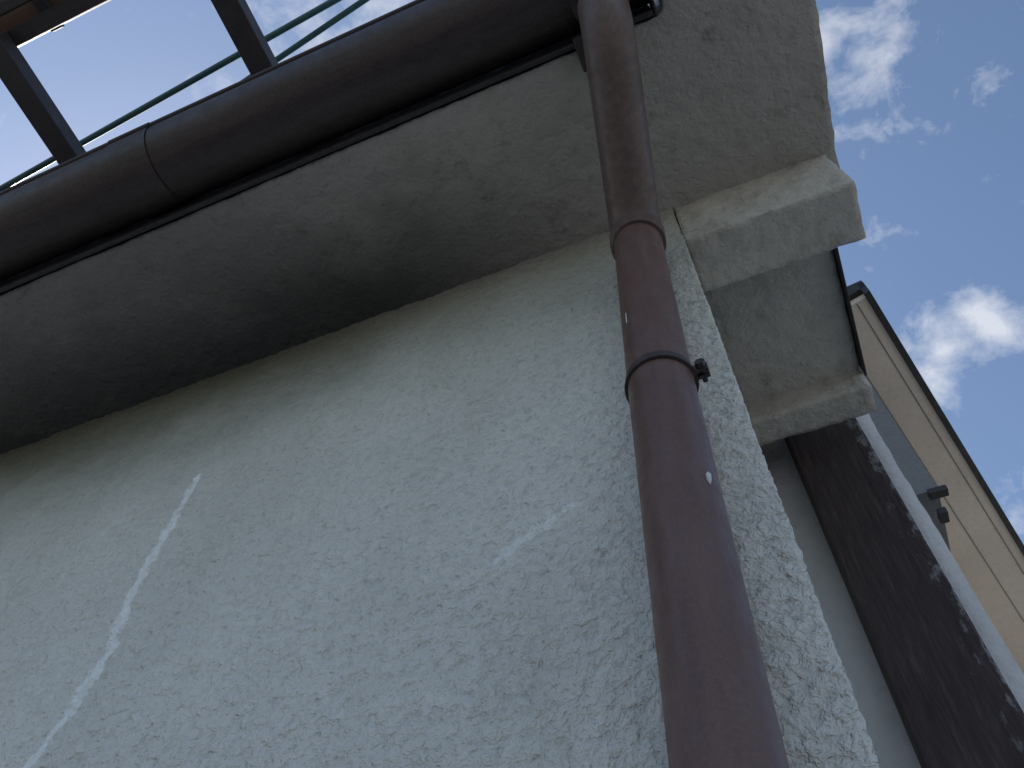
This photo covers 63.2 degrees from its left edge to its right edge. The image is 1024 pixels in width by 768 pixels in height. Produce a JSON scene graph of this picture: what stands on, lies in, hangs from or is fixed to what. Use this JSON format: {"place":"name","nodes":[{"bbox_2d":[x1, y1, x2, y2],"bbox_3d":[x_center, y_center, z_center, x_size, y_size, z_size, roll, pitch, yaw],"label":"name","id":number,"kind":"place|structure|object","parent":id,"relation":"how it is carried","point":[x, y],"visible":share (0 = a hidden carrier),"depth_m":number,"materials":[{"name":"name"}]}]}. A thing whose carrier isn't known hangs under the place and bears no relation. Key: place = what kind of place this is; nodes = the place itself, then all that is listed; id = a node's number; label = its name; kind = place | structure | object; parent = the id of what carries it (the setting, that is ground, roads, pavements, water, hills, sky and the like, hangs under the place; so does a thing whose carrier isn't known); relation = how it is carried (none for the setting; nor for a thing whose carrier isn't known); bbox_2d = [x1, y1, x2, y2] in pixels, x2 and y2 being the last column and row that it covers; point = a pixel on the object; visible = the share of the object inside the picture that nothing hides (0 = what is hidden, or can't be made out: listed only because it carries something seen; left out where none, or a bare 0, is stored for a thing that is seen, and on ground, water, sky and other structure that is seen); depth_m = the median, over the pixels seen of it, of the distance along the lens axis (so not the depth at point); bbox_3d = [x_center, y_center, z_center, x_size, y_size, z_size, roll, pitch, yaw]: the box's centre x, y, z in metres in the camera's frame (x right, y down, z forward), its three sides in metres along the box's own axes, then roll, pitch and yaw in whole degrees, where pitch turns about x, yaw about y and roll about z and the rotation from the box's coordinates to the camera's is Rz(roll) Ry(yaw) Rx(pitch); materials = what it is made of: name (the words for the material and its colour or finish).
{"place":"outdoors","nodes":[
{"label":"outdoors","id":0,"kind":"place"},
{"bbox_2d":[0,0,1023,543],"label":"sky","id":1,"kind":"structure","parent":0,"point":[926,97],"materials":[{"name":"blue"}]},
{"bbox_2d":[927,485,948,499],"bbox_3d":[1.769,0.450,3.454,0.075,0.032,0.040,-18,-62,13],"label":"bay bracket","id":2,"kind":"object","parent":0,"point":[937,492],"visible":1,"depth_m":3.44,"materials":[{"name":"black metal"}]},
{"label":"ground","id":3,"kind":"structure","parent":0,"visible":0},
{"bbox_2d":[0,208,878,767],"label":"front wall","id":4,"kind":"structure","parent":3,"relation":"on","point":[408,536],"depth_m":1.27,"materials":[{"name":"paint"}]},
{"bbox_2d":[0,0,839,453],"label":"eave slab","id":5,"kind":"structure","parent":4,"relation":"attached to","point":[494,178],"depth_m":2.01,"materials":[{"name":"grey concrete"}]},
{"bbox_2d":[0,0,277,163],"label":"balcony frame","id":6,"kind":"object","parent":5,"relation":"on","point":[23,22],"visible":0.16,"depth_m":2.54,"materials":[{"name":"metal"}]},
{"bbox_2d":[0,0,369,190],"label":"clothesline","id":7,"kind":"object","parent":6,"relation":"attached to","point":[288,26],"visible":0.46,"depth_m":2.88,"materials":[{"name":"green metal"}]},
{"bbox_2d":[0,4,653,292],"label":"fascia board","id":8,"kind":"object","parent":5,"relation":"attached to","point":[507,71],"visible":0.76,"depth_m":1.96,"materials":[{"name":"black metal"}]},
{"bbox_2d":[0,0,657,281],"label":"roof gutter","id":9,"kind":"object","parent":5,"relation":"attached to","point":[412,53],"visible":0.9,"depth_m":1.91,"materials":[{"name":"brown plastic"}]},
{"bbox_2d":[571,0,789,767],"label":"downpipe","id":10,"kind":"object","parent":4,"relation":"attached to","point":[718,707],"visible":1,"depth_m":0.94,"materials":[{"name":"brown plastic"}]},
{"bbox_2d":[674,154,865,292],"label":"eave beam","id":11,"kind":"structure","parent":4,"relation":"attached to","point":[785,216],"depth_m":1.78,"materials":[{"name":"grey concrete"}]},
{"bbox_2d":[704,250,858,403],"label":"side slab","id":12,"kind":"structure","parent":4,"relation":"on","point":[787,327],"depth_m":2.12,"materials":[{"name":"paint"}]},
{"bbox_2d":[833,247,866,375],"bbox_3d":[0.830,-0.230,2.083,0.006,0.085,0.465,-18,-62,13],"label":"edge flashing","id":13,"kind":"object","parent":12,"relation":"attached to","point":[850,315],"visible":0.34,"depth_m":2.08,"materials":[{"name":"black metal"}]},
{"bbox_2d":[745,369,876,445],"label":"side beam","id":14,"kind":"structure","parent":4,"relation":"attached to","point":[817,405],"depth_m":2.15,"materials":[{"name":"paint"}]},
{"bbox_2d":[767,414,1023,767],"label":"wall","id":15,"kind":"structure","parent":3,"relation":"on","point":[888,735],"depth_m":1.81,"materials":[{"name":"paint"}]},
{"bbox_2d":[784,418,1023,767],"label":"pillar","id":16,"kind":"structure","parent":3,"relation":"on","point":[957,705],"depth_m":1.69,"materials":[{"name":"brown wood"}]},
{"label":"walls","id":17,"kind":"object","parent":3,"relation":"on","visible":0},
{"bbox_2d":[859,367,950,551],"bbox_3d":[1.345,0.647,4.286,1.308,1.146,0.740,-18,-62,13],"label":"bay","id":18,"kind":"object","parent":17,"relation":"attached to","point":[913,470],"visible":0.06,"depth_m":3.68,"materials":[{"name":"grey paint"}]},
{"bbox_2d":[936,507,949,523],"bbox_3d":[1.750,0.533,3.377,0.035,0.035,0.060,-18,-62,13],"label":"bay bracket","id":19,"kind":"object","parent":18,"relation":"attached to","point":[943,515],"visible":1,"depth_m":3.36,"materials":[{"name":"black metal"}]},
{"bbox_2d":[850,294,1023,673],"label":"eave soffit","id":20,"kind":"structure","parent":17,"relation":"on","point":[903,406],"depth_m":4.89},
{"bbox_2d":[847,280,864,300],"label":"roof","id":21,"kind":"structure","parent":20,"relation":"on","point":[854,290],"depth_m":4.34,"materials":[{"name":"concrete"}]},
{"bbox_2d":[859,282,1023,555],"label":"roof edge","id":22,"kind":"object","parent":21,"relation":"attached to","point":[867,293],"visible":1,"depth_m":4.60,"materials":[{"name":"black metal"}]},
{"bbox_2d":[857,304,1023,573],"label":"soffit seam","id":23,"kind":"object","parent":20,"relation":"attached to","point":[938,435],"visible":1,"depth_m":4.68,"materials":[{"name":"brown"}]},
{"bbox_2d":[866,376,1023,620],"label":"soffit seam","id":24,"kind":"object","parent":20,"relation":"attached to","point":[944,497],"depth_m":4.91,"materials":[{"name":"brown"}]},
{"bbox_3d":[-1.287,3.860,2.605,5.850,3.450,4.000,-18,-62,13],"label":"side wall","id":25,"kind":"object","parent":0,"visible":0},
{"bbox_2d":[760,440,782,462],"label":"terrace slab","id":26,"kind":"structure","parent":25,"relation":"on","point":[771,452],"depth_m":2.33,"materials":[{"name":"paint"}]}
]}

